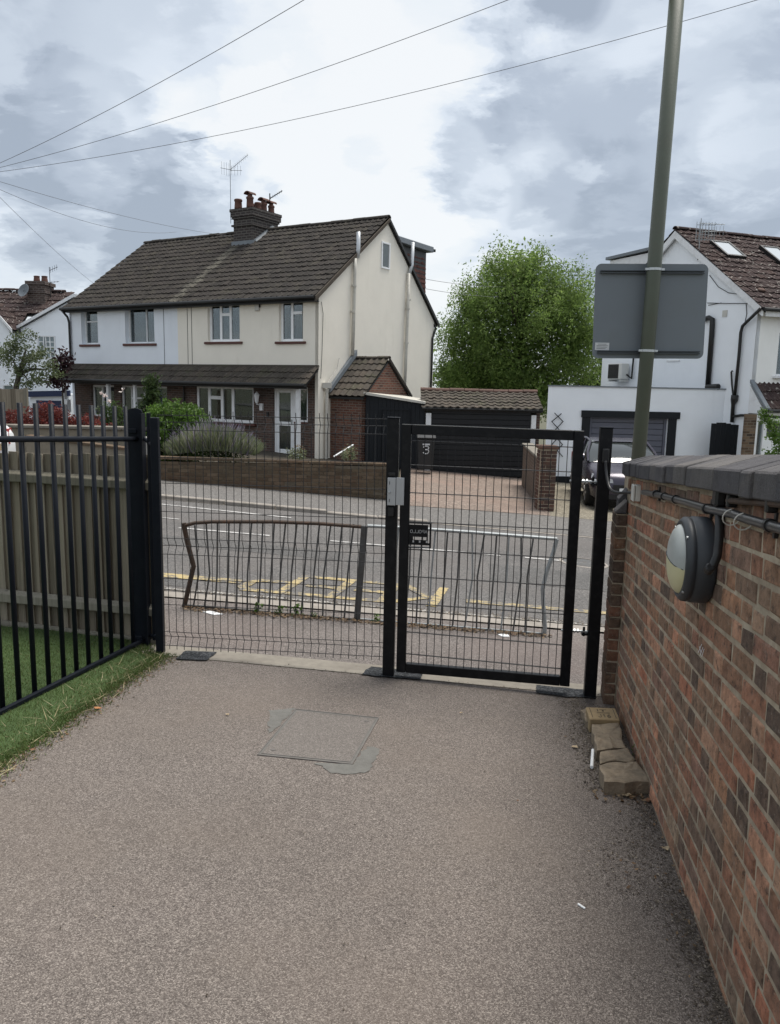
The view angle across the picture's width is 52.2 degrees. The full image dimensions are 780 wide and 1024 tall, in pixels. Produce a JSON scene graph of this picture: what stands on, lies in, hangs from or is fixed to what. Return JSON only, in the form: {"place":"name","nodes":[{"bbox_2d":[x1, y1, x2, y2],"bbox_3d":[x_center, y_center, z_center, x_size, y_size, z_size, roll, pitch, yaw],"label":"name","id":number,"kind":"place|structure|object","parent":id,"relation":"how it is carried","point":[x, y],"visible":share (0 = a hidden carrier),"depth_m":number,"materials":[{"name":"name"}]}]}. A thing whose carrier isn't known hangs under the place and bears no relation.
{"place":"outdoors","nodes":[
{"label":"outdoors","id":0,"kind":"place"},
{"bbox_2d":[0,326,66,390],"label":"tree","id":1,"kind":"object","parent":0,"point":[20,370],"visible":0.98,"depth_m":25.52,"materials":[{"name":"green plant"}]},
{"bbox_2d":[2,190,171,232],"bbox_3d":[-7.088,-7.407,19.596,0.008,1.215,12.011,2,9,2],"label":"overhead wire","id":2,"kind":"object","parent":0,"point":[78,219],"visible":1,"depth_m":18.12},
{"bbox_2d":[0,626,174,774],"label":"lawn","id":3,"kind":"structure","parent":0,"point":[32,707],"depth_m":4.78,"materials":[{"name":"plant"}]},
{"bbox_2d":[0,402,155,714],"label":"metal railing","id":4,"kind":"object","parent":3,"relation":"on","point":[134,439],"visible":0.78,"depth_m":4.91,"materials":[{"name":"metal"}]},
{"bbox_2d":[2,182,227,235],"bbox_3d":[-6.218,-7.366,19.600,0.008,1.077,12.208,3,9,10],"label":"overhead wire","id":5,"kind":"object","parent":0,"point":[105,211],"visible":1,"depth_m":17.86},
{"bbox_2d":[1,0,303,162],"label":"overhead wire","id":6,"kind":"object","parent":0,"point":[165,79],"visible":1,"depth_m":10.31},
{"bbox_2d":[0,0,507,167],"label":"overhead wire","id":7,"kind":"object","parent":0,"point":[270,86],"visible":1,"depth_m":10.86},
{"bbox_2d":[183,448,385,499],"bbox_3d":[-9.859,-2.127,25.062,20.200,0.736,17.900,1,9,0],"label":"front garden","id":8,"kind":"object","parent":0,"point":[268,455],"visible":0.06,"depth_m":23.61,"materials":[{"name":"plant"}]},
{"bbox_2d":[0,388,28,420],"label":"board fence","id":9,"kind":"object","parent":8,"relation":"on","point":[10,398],"visible":0.33,"depth_m":24.29,"materials":[{"name":"wood"}]},
{"bbox_2d":[5,400,111,425],"bbox_3d":[-7.778,-1.903,18.148,3.119,1.287,1.280,1,9,0],"label":"red leaved shrub","id":10,"kind":"object","parent":8,"relation":"on","point":[11,417],"visible":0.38,"depth_m":17.91,"materials":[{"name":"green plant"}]},
{"bbox_2d":[45,346,75,415],"bbox_3d":[-11.663,-4.270,28.252,1.145,3.187,0.978,1,9,0],"label":"purple shrub","id":11,"kind":"object","parent":8,"relation":"on","point":[65,358],"visible":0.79,"depth_m":27.97,"materials":[{"name":"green plant"}]},
{"bbox_2d":[25,434,124,456],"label":"retaining kerb","id":12,"kind":"structure","parent":8,"relation":"on","point":[59,447],"depth_m":16.22,"materials":[{"name":"brick"}]},
{"bbox_2d":[6,424,146,452],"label":"front wall","id":13,"kind":"structure","parent":8,"relation":"on","point":[43,429],"depth_m":17.16,"materials":[{"name":"concrete"}]},
{"bbox_2d":[95,388,125,425],"bbox_3d":[-7.850,-2.469,22.409,1.298,2.053,0.763,1,9,0],"label":"rose bush","id":14,"kind":"object","parent":8,"relation":"on","point":[120,418],"visible":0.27,"depth_m":22.31,"materials":[{"name":"green plant"}]},
{"bbox_2d":[135,373,165,412],"bbox_3d":[-6.734,-2.674,22.363,0.862,2.510,0.649,1,9,0],"label":"climbing rose","id":15,"kind":"object","parent":8,"relation":"on","point":[151,390],"visible":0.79,"depth_m":22.18,"materials":[{"name":"green plant"}]},
{"bbox_2d":[143,397,214,460],"bbox_3d":[-4.717,-1.569,17.549,1.751,1.934,1.444,1,9,0],"label":"round bush","id":16,"kind":"object","parent":8,"relation":"on","point":[160,411],"visible":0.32,"depth_m":17.20,"materials":[{"name":"green plant"}]},
{"bbox_2d":[161,417,263,462],"bbox_3d":[-3.703,-1.467,16.684,2.222,1.159,1.222,1,9,0],"label":"lavender bush","id":17,"kind":"object","parent":8,"relation":"on","point":[218,443],"visible":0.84,"depth_m":16.44,"materials":[{"name":"green plant"}]},
{"bbox_2d":[286,445,306,459],"bbox_3d":[-2.149,-1.124,18.568,0.552,0.938,0.458,5,10,25],"label":"border plant","id":18,"kind":"object","parent":8,"relation":"on","point":[299,452],"visible":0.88,"depth_m":18.47,"materials":[{"name":"green plant"}]},
{"bbox_2d":[340,443,356,460],"bbox_3d":[-0.972,-1.117,18.571,0.435,0.970,0.508,1,9,0],"label":"border plant","id":19,"kind":"object","parent":8,"relation":"on","point":[347,452],"visible":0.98,"depth_m":18.47,"materials":[{"name":"green plant"}]},
{"bbox_2d":[0,656,732,1023],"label":"path","id":20,"kind":"structure","parent":0,"point":[428,888],"depth_m":2.92,"materials":[{"name":"asphalt"}]},
{"bbox_2d":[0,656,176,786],"bbox_3d":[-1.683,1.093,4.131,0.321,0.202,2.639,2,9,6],"label":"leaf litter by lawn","id":21,"kind":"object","parent":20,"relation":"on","point":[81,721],"visible":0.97,"depth_m":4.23,"materials":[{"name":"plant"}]},
{"bbox_2d":[0,651,183,785],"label":"grass edge","id":22,"kind":"object","parent":20,"relation":"on","point":[166,656],"depth_m":4.30,"materials":[{"name":"plant"}]},
{"bbox_2d":[267,708,294,733],"bbox_3d":[-0.621,1.149,4.379,0.144,0.034,0.439,1,9,0],"label":"mortar patch","id":23,"kind":"object","parent":20,"relation":"on","point":[277,718],"visible":1,"depth_m":4.44,"materials":[{"name":"concrete"}]},
{"bbox_2d":[257,708,378,763],"bbox_3d":[-0.357,1.190,4.218,0.487,0.093,0.715,3,9,9],"label":"access cover","id":24,"kind":"object","parent":20,"relation":"on","point":[319,736],"visible":0.98,"depth_m":4.18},
{"bbox_2d":[10,670,672,1023],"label":"loose grit","id":25,"kind":"object","parent":20,"relation":"on","point":[312,857],"visible":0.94,"depth_m":2.95,"materials":[{"name":"gravel"}]},
{"bbox_2d":[315,746,378,773],"bbox_3d":[-0.155,1.225,3.907,0.227,0.033,0.394,10,13,44],"label":"mortar patch","id":26,"kind":"object","parent":20,"relation":"on","point":[366,758],"visible":1,"depth_m":3.85,"materials":[{"name":"concrete"}]},
{"bbox_2d":[550,696,602,791],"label":"soil crumbs by stone","id":27,"kind":"object","parent":20,"relation":"on","point":[589,749],"visible":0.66,"depth_m":4.42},
{"bbox_2d":[449,706,731,1023],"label":"soil crumbs","id":28,"kind":"object","parent":20,"relation":"on","point":[707,965],"visible":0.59,"depth_m":2.81,"materials":[{"name":"soil"}]},
{"bbox_2d":[581,427,613,698],"bbox_3d":[1.301,0.376,5.058,0.116,1.824,0.087,2,9,7],"label":"hinge post","id":29,"kind":"object","parent":20,"relation":"on","point":[597,566],"visible":0.95,"depth_m":5.03,"materials":[{"name":"black metal"}]},
{"bbox_2d":[396,424,596,686],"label":"gate","id":30,"kind":"structure","parent":29,"relation":"attached to","point":[403,481],"depth_m":5.11,"materials":[{"name":"black metal"}]},
{"bbox_2d":[408,522,431,548],"bbox_3d":[0.192,0.151,5.156,0.150,0.165,0.032,2,9,7],"label":"sign","id":31,"kind":"object","parent":30,"relation":"on","point":[418,530],"visible":1,"depth_m":5.15,"materials":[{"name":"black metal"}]},
{"bbox_2d":[604,461,630,493],"bbox_3d":[1.351,-0.191,4.690,0.021,0.180,0.479,0,9,-7],"label":"post cable","id":32,"kind":"object","parent":29,"relation":"attached to","point":[608,483],"visible":0.87,"depth_m":4.83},
{"bbox_2d":[591,723,648,795],"bbox_3d":[1.160,1.272,4.152,0.232,0.162,0.878,2,9,6],"label":"kerb stone block","id":33,"kind":"object","parent":20,"relation":"on","point":[621,771],"depth_m":3.92,"materials":[{"name":"stone"}]},
{"bbox_2d":[592,789,650,804],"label":"leaf litter by stone","id":34,"kind":"object","parent":20,"relation":"on","point":[629,796],"visible":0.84,"depth_m":3.70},
{"bbox_2d":[556,721,719,1023],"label":"leaf litter","id":35,"kind":"object","parent":20,"relation":"on","point":[628,886],"visible":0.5,"depth_m":2.94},
{"bbox_2d":[0,0,755,171],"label":"overhead wire","id":36,"kind":"object","parent":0,"point":[399,95],"visible":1,"depth_m":11.06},
{"bbox_2d":[153,402,603,696],"bbox_3d":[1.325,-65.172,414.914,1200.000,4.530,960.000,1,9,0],"label":"ground","id":37,"kind":"structure","parent":0,"point":[543,424],"depth_m":7.49,"materials":[{"name":"concrete"}]},
{"bbox_2d":[0,276,77,417],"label":"white house","id":38,"kind":"structure","parent":37,"relation":"on","point":[39,306],"depth_m":33.37,"materials":[{"name":"paint"}]},
{"bbox_2d":[18,284,28,296],"bbox_3d":[-15.824,-9.575,34.333,0.428,0.561,0.488,-3,10,-26],"label":"satellite dish","id":39,"kind":"object","parent":38,"relation":"attached to","point":[23,289],"visible":1,"depth_m":34.40,"materials":[{"name":"grey metal"}]},
{"bbox_2d":[37,335,55,357],"bbox_3d":[-14.390,-6.918,33.349,0.749,0.934,0.055,1,9,0],"label":"window","id":40,"kind":"structure","parent":38,"relation":"in","point":[43,336],"depth_m":33.31,"materials":[{"name":"plastic"}]},
{"bbox_2d":[28,390,73,421],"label":"blue garage","id":41,"kind":"structure","parent":37,"relation":"on","point":[55,397],"depth_m":31.23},
{"bbox_2d":[0,451,165,643],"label":"timber fence","id":42,"kind":"object","parent":37,"relation":"on","point":[18,538],"visible":0.36,"depth_m":5.72,"materials":[{"name":"wood"}]},
{"bbox_2d":[58,191,439,458],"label":"semi detached house","id":43,"kind":"structure","parent":37,"relation":"on","point":[259,310],"depth_m":26.21,"materials":[{"name":"paint"}]},
{"bbox_2d":[85,312,97,343],"bbox_3d":[-10.735,-6.694,28.853,0.900,1.220,0.055,7,11,31],"label":"window","id":44,"kind":"structure","parent":43,"relation":"in","point":[91,324],"depth_m":28.93,"materials":[{"name":"plastic"}]},
{"bbox_2d":[104,387,114,409],"bbox_3d":[-10.118,-3.632,28.885,0.610,1.790,0.050,7,11,31],"label":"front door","id":45,"kind":"structure","parent":43,"relation":"in","point":[112,388],"depth_m":28.74,"materials":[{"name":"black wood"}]},
{"bbox_2d":[129,309,154,342],"bbox_3d":[-8.507,-6.447,27.505,1.450,1.230,0.055,7,11,31],"label":"window","id":46,"kind":"structure","parent":43,"relation":"in","point":[141,322],"depth_m":27.58,"materials":[{"name":"white glass"}]},
{"bbox_2d":[122,385,166,410],"bbox_3d":[-8.539,-3.722,27.846,2.350,1.360,0.055,7,11,31],"label":"window","id":47,"kind":"structure","parent":43,"relation":"in","point":[127,397],"depth_m":28.10,"materials":[{"name":"white wood"}]},
{"bbox_2d":[204,306,242,343],"bbox_3d":[-5.285,-6.002,25.384,1.610,1.265,0.225,7,11,31],"label":"window","id":48,"kind":"structure","parent":43,"relation":"in","point":[224,320],"depth_m":25.47,"materials":[{"name":"white plastic"}]},
{"bbox_2d":[197,386,256,425],"bbox_3d":[-5.353,-3.470,25.851,2.760,1.235,0.348,7,11,31],"label":"window","id":49,"kind":"structure","parent":43,"relation":"in","point":[232,401],"depth_m":25.82,"materials":[{"name":"white plastic"}]},
{"bbox_2d":[221,155,247,219],"bbox_3d":[-5.522,-11.515,28.261,0.973,2.436,0.240,0,9,-10],"label":"tv aerial","id":50,"kind":"object","parent":43,"relation":"attached to","point":[240,170],"visible":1,"depth_m":28.19,"materials":[{"name":"grey metal"}]},
{"bbox_2d":[277,390,292,453],"bbox_3d":[-3.233,-2.799,24.687,0.632,1.955,0.141,8,11,35],"label":"front door","id":51,"kind":"structure","parent":43,"relation":"in","point":[286,395],"depth_m":24.71,"materials":[{"name":"white plastic"}]},
{"bbox_2d":[275,303,305,343],"bbox_3d":[-2.929,-5.728,24.041,1.160,1.285,0.360,7,11,31],"label":"window","id":52,"kind":"structure","parent":43,"relation":"in","point":[299,326],"depth_m":24.09,"materials":[{"name":"white plastic"}]},
{"bbox_2d":[381,241,390,269],"bbox_3d":[-0.146,-8.405,26.091,0.055,0.840,0.520,7,11,31],"label":"window","id":53,"kind":"structure","parent":43,"relation":"in","point":[382,242],"depth_m":25.95,"materials":[{"name":"white plastic"}]},
{"bbox_2d":[150,411,386,659],"bbox_3d":[-0.808,0.264,5.314,1.599,1.859,0.055,2,9,6],"label":"fence panel","id":54,"kind":"object","parent":37,"relation":"on","point":[158,545],"visible":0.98,"depth_m":5.30,"materials":[{"name":"metal"}]},
{"bbox_2d":[160,456,385,499],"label":"garden wall","id":55,"kind":"structure","parent":37,"relation":"on","point":[327,473],"depth_m":16.18,"materials":[{"name":"brick"}]},
{"bbox_2d":[322,350,411,461],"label":"outhouse","id":56,"kind":"structure","parent":37,"relation":"on","point":[356,377],"depth_m":24.20,"materials":[{"name":"brick"}]},
{"bbox_2d":[363,392,430,469],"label":"boarded shed","id":57,"kind":"structure","parent":37,"relation":"on","point":[407,409],"depth_m":23.63,"materials":[{"name":"black wood"}]},
{"bbox_2d":[420,387,542,476],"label":"black garage","id":58,"kind":"structure","parent":37,"relation":"on","point":[509,408],"depth_m":23.52,"materials":[{"name":"wood"}]},
{"bbox_2d":[433,233,601,422],"bbox_3d":[6.111,-7.801,37.255,8.802,10.051,6.607,1,9,0],"label":"willow tree","id":59,"kind":"object","parent":37,"relation":"on","point":[517,298],"visible":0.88,"depth_m":36.09,"materials":[{"name":"green plant"}]},
{"bbox_2d":[522,443,537,501],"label":"driveway wall","id":60,"kind":"structure","parent":37,"relation":"on","point":[530,454],"depth_m":19.68,"materials":[{"name":"brick"}]},
{"bbox_2d":[534,444,558,511],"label":"brick pillar","id":61,"kind":"structure","parent":37,"relation":"on","point":[546,456],"depth_m":16.72,"materials":[{"name":"brick"}]},
{"bbox_2d":[559,315,601,385],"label":"garden tree","id":62,"kind":"object","parent":37,"relation":"on","point":[593,379],"visible":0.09,"depth_m":42.75,"materials":[{"name":"green plant"}]},
{"bbox_2d":[600,487,627,704],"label":"brick pier","id":63,"kind":"structure","parent":37,"relation":"on","point":[614,602],"depth_m":4.99,"materials":[{"name":"brick"}]},
{"bbox_2d":[545,385,725,482],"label":"white garage","id":64,"kind":"structure","parent":37,"relation":"on","point":[681,420],"depth_m":23.30,"materials":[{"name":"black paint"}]},
{"bbox_2d":[551,413,563,456],"bbox_3d":[4.914,-2.262,23.361,0.401,1.298,0.020,1,9,0],"label":"diamond trellis","id":65,"kind":"object","parent":64,"relation":"attached to","point":[558,428],"visible":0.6,"depth_m":23.30,"materials":[{"name":"black wood"}]},
{"bbox_2d":[601,226,779,454],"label":"white house","id":66,"kind":"structure","parent":37,"relation":"on","point":[739,360],"depth_m":23.17,"materials":[{"name":"paint"}]},
{"bbox_2d":[608,358,633,381],"bbox_3d":[7.948,-4.968,27.384,0.372,0.941,1.010,-2,10,-20],"label":"air conditioner","id":67,"kind":"object","parent":66,"relation":"attached to","point":[618,370],"visible":0.95,"depth_m":27.22,"materials":[{"name":"white plastic"}]},
{"bbox_2d":[695,218,724,250],"bbox_3d":[9.641,-8.273,23.800,1.014,0.950,0.282,-1,9,-12],"label":"tv aerial","id":68,"kind":"object","parent":66,"relation":"attached to","point":[708,231],"visible":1,"depth_m":23.75,"materials":[{"name":"metal"}]},
{"bbox_2d":[772,336,779,378],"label":"window","id":69,"kind":"structure","parent":66,"relation":"in","point":[778,358],"depth_m":22.60,"materials":[{"name":"white plastic"}]},
{"bbox_2d":[614,455,779,1023],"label":"brick wall","id":70,"kind":"structure","parent":37,"relation":"on","point":[697,700],"depth_m":2.57,"materials":[{"name":"brick"}]},
{"bbox_2d":[631,484,640,501],"bbox_3d":[1.371,-0.107,4.434,0.045,0.092,0.072,3,9,9],"label":"junction box","id":71,"kind":"object","parent":70,"relation":"attached to","point":[636,492],"visible":1,"depth_m":4.40,"materials":[{"name":"plastic"}]},
{"bbox_2d":[666,516,716,602],"bbox_3d":[1.058,0.167,2.827,0.138,0.306,0.306,3,9,9],"label":"bulkhead light","id":72,"kind":"object","parent":70,"relation":"attached to","point":[689,551],"visible":0.96,"depth_m":2.72,"materials":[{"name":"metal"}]},
{"bbox_2d":[641,487,779,538],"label":"wall conduit","id":73,"kind":"object","parent":70,"relation":"attached to","point":[766,525],"depth_m":2.47,"materials":[{"name":"plastic"}]},
{"bbox_2d":[703,491,726,574],"bbox_3d":[1.075,0.056,2.619,0.053,0.295,0.142,6,10,28],"label":"lamp cable","id":74,"kind":"object","parent":70,"relation":"attached to","point":[718,499],"visible":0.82,"depth_m":2.60,"materials":[{"name":"plastic"}]},
{"bbox_2d":[725,494,779,512],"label":"conduit","id":75,"kind":"object","parent":70,"relation":"attached to","point":[732,501],"visible":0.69,"depth_m":2.22,"materials":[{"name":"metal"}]},
{"bbox_2d":[709,423,738,454],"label":"side gate","id":76,"kind":"structure","parent":37,"relation":"on","point":[723,438],"depth_m":22.83,"materials":[{"name":"black wood"}]},
{"bbox_2d":[757,406,779,454],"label":"porch shrub","id":77,"kind":"object","parent":37,"relation":"on","point":[775,436],"visible":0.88,"depth_m":19.46,"materials":[{"name":"green plant"}]},
{"bbox_2d":[164,596,603,685],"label":"pavement","id":78,"kind":"structure","parent":0,"point":[578,653],"depth_m":6.25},
{"bbox_2d":[182,606,551,637],"bbox_3d":[-0.192,0.933,6.797,3.172,0.212,0.257,1,9,0],"label":"gutter debris","id":79,"kind":"object","parent":78,"relation":"on","point":[368,622],"visible":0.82,"depth_m":6.79,"materials":[{"name":"brown plant"}]},
{"bbox_2d":[138,644,600,695],"bbox_3d":[-0.362,1.061,5.473,3.954,0.191,0.239,2,9,5],"label":"threshold strip","id":80,"kind":"object","parent":78,"relation":"on","point":[285,661],"visible":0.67,"depth_m":5.46,"materials":[{"name":"concrete"}]},
{"bbox_2d":[176,651,215,659],"bbox_3d":[-1.331,0.986,5.476,0.233,0.024,0.222,1,9,0],"label":"tarmac patch","id":81,"kind":"object","parent":80,"relation":"on","point":[200,655],"visible":1,"depth_m":5.47,"materials":[{"name":"asphalt"}]},
{"bbox_2d":[382,417,399,677],"bbox_3d":[0.003,0.292,5.201,0.080,1.812,0.098,2,9,7],"label":"latch post","id":82,"kind":"object","parent":80,"relation":"on","point":[391,527],"visible":0.94,"depth_m":5.18,"materials":[{"name":"black metal"}]},
{"bbox_2d":[362,666,421,678],"bbox_3d":[0.019,1.090,5.392,0.411,0.032,0.209,2,9,4],"label":"tarmac patch","id":83,"kind":"object","parent":80,"relation":"on","point":[374,671],"visible":0.77,"depth_m":5.37,"materials":[{"name":"asphalt"}]},
{"bbox_2d":[536,685,596,697],"bbox_3d":[1.150,1.183,5.245,0.393,0.027,0.217,1,9,0],"label":"tarmac patch","id":84,"kind":"object","parent":80,"relation":"on","point":[565,692],"visible":0.85,"depth_m":5.24,"materials":[{"name":"asphalt"}]},
{"bbox_2d":[182,520,558,635],"bbox_3d":[-0.181,0.581,6.799,3.205,1.005,0.045,1,9,0],"label":"guard rail","id":85,"kind":"object","parent":78,"relation":"on","point":[359,590],"visible":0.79,"depth_m":6.77,"materials":[{"name":"metal"}]},
{"bbox_2d":[631,0,683,459],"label":"lamp post","id":86,"kind":"object","parent":78,"relation":"on","point":[662,169],"visible":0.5,"depth_m":5.98,"materials":[{"name":"metal"}]},
{"bbox_2d":[592,264,707,358],"bbox_3d":[2.029,-1.554,6.144,0.884,0.730,0.154,1,9,0],"label":"road sign","id":87,"kind":"object","parent":86,"relation":"attached to","point":[619,295],"visible":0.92,"depth_m":6.21,"materials":[{"name":"metal"}]},
{"bbox_2d":[162,499,610,626],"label":"road","id":88,"kind":"structure","parent":0,"point":[375,571],"depth_m":9.76,"materials":[{"name":"asphalt"}]},
{"bbox_2d":[0,426,15,452],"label":"parked car","id":89,"kind":"object","parent":88,"relation":"on","point":[11,446],"visible":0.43,"depth_m":12.97,"materials":[{"name":"white paint"}]},
{"bbox_2d":[164,577,199,586],"bbox_3d":[-2.264,0.677,7.915,0.675,0.052,0.353,2,9,4],"label":"road patch","id":90,"kind":"object","parent":88,"relation":"on","point":[180,582],"visible":0.38,"depth_m":7.89,"materials":[{"name":"asphalt"}]},
{"bbox_2d":[164,573,241,582],"bbox_3d":[-5.259,0.377,8.079,7.500,0.524,0.170,1,9,0],"label":"yellow line","id":91,"kind":"object","parent":88,"relation":"on","point":[171,575],"visible":0.33,"depth_m":8.12,"materials":[{"name":"paint"}]},
{"bbox_2d":[179,527,269,535],"bbox_3d":[-2.291,0.270,11.004,1.252,0.091,0.085,1,9,-1],"label":"road marking","id":92,"kind":"object","parent":88,"relation":"on","point":[227,531],"visible":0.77,"depth_m":11.00,"materials":[{"name":"white paint"}]},
{"bbox_2d":[162,504,290,517],"bbox_3d":[-3.050,-0.057,13.031,2.923,0.196,0.090,2,9,6],"label":"edge line","id":93,"kind":"object","parent":88,"relation":"on","point":[225,510],"visible":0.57,"depth_m":13.01,"materials":[{"name":"white paint"}]},
{"bbox_2d":[163,535,342,559],"bbox_3d":[-2.308,0.396,10.048,3.419,0.254,0.600,1,9,2],"label":"road patch","id":94,"kind":"object","parent":88,"relation":"on","point":[330,555],"visible":0.4,"depth_m":10.02,"materials":[{"name":"asphalt"}]},
{"bbox_2d":[238,575,447,605],"bbox_3d":[-0.443,0.795,8.242,2.170,0.174,0.956,1,9,0],"label":"keep lettering","id":95,"kind":"object","parent":88,"relation":"on","point":[424,595],"visible":0.61,"depth_m":8.18,"materials":[{"name":"yellow paint"}]},
{"bbox_2d":[164,587,603,626],"bbox_3d":[0.181,0.924,7.570,6.801,0.443,0.075,1,9,1],"label":"gutter line","id":96,"kind":"object","parent":88,"relation":"on","point":[363,605],"visible":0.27,"depth_m":7.57,"materials":[{"name":"concrete"}]},
{"bbox_2d":[164,591,604,631],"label":"kerb","id":97,"kind":"structure","parent":88,"relation":"on","point":[375,610],"depth_m":7.24,"materials":[{"name":"concrete"}]},
{"bbox_2d":[164,585,604,626],"bbox_3d":[-0.269,0.880,7.452,5.511,0.392,0.686,1,9,0],"label":"gutter grit","id":98,"kind":"object","parent":88,"relation":"on","point":[523,618],"visible":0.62,"depth_m":7.48,"materials":[{"name":"gravel"}]},
{"bbox_2d":[166,499,610,538],"bbox_3d":[-0.002,0.120,13.774,80.001,1.262,0.160,1,9,0],"label":"pavement lip","id":99,"kind":"object","parent":88,"relation":"on","point":[487,527],"visible":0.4,"depth_m":13.77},
{"bbox_2d":[162,494,427,521],"bbox_3d":[-4.165,-0.265,13.736,9.660,0.786,0.199,1,9,0],"label":"kerb row","id":100,"kind":"object","parent":99,"relation":"on","point":[246,504],"visible":0.34,"depth_m":13.69,"materials":[{"name":"concrete"}]},
{"bbox_2d":[466,599,605,613],"bbox_3d":[2.130,1.032,8.191,2.700,0.194,0.140,1,9,0],"label":"yellow line","id":101,"kind":"object","parent":88,"relation":"on","point":[537,606],"visible":0.25,"depth_m":8.18,"materials":[{"name":"paint"}]},
{"bbox_2d":[488,563,608,590],"bbox_3d":[2.733,0.879,9.856,3.065,0.250,1.103,1,9,2],"label":"road patch","id":102,"kind":"object","parent":88,"relation":"on","point":[582,580],"visible":0.3,"depth_m":9.87,"materials":[{"name":"asphalt"}]},
{"bbox_2d":[559,558,608,567],"bbox_3d":[2.707,0.717,11.126,0.680,0.069,0.680,1,9,0],"label":"road manhole","id":103,"kind":"object","parent":88,"relation":"on","point":[585,563],"visible":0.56,"depth_m":11.10,"materials":[{"name":"metal"}]},
{"bbox_2d":[161,480,611,537],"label":"pavement","id":104,"kind":"structure","parent":0,"point":[378,509],"depth_m":15.01,"materials":[{"name":"asphalt"}]},
{"bbox_2d":[0,0,779,387],"label":"sky","id":105,"kind":"structure","parent":0,"point":[563,147],"materials":[{"name":"grey"}]},
{"bbox_2d":[400,468,549,515],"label":"driveway","id":106,"kind":"structure","parent":0,"point":[417,477],"depth_m":18.92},
{"bbox_2d":[416,435,435,469],"bbox_3d":[1.007,-1.679,22.531,0.540,1.037,0.670,1,9,0],"label":"wheelie bin","id":107,"kind":"object","parent":106,"relation":"on","point":[429,457],"visible":0.81,"depth_m":22.28,"materials":[{"name":"plastic"}]},
{"bbox_2d":[549,482,615,520],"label":"driveway gravel","id":108,"kind":"structure","parent":0,"point":[586,511],"depth_m":18.21,"materials":[{"name":"gravel"}]},
{"bbox_2d":[570,436,659,504],"bbox_3d":[5.537,-1.065,19.613,2.115,1.488,4.342,1,9,0],"label":"parked car","id":109,"kind":"object","parent":108,"relation":"on","point":[621,450],"visible":0.3,"depth_m":18.70,"materials":[{"name":"paint"}]},
{"bbox_2d":[580,707,619,731],"bbox_3d":[1.236,1.215,4.699,0.212,0.130,0.336,1,9,0],"label":"brick","id":110,"kind":"object","parent":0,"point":[589,716],"visible":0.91,"depth_m":4.61,"materials":[{"name":"stone"}]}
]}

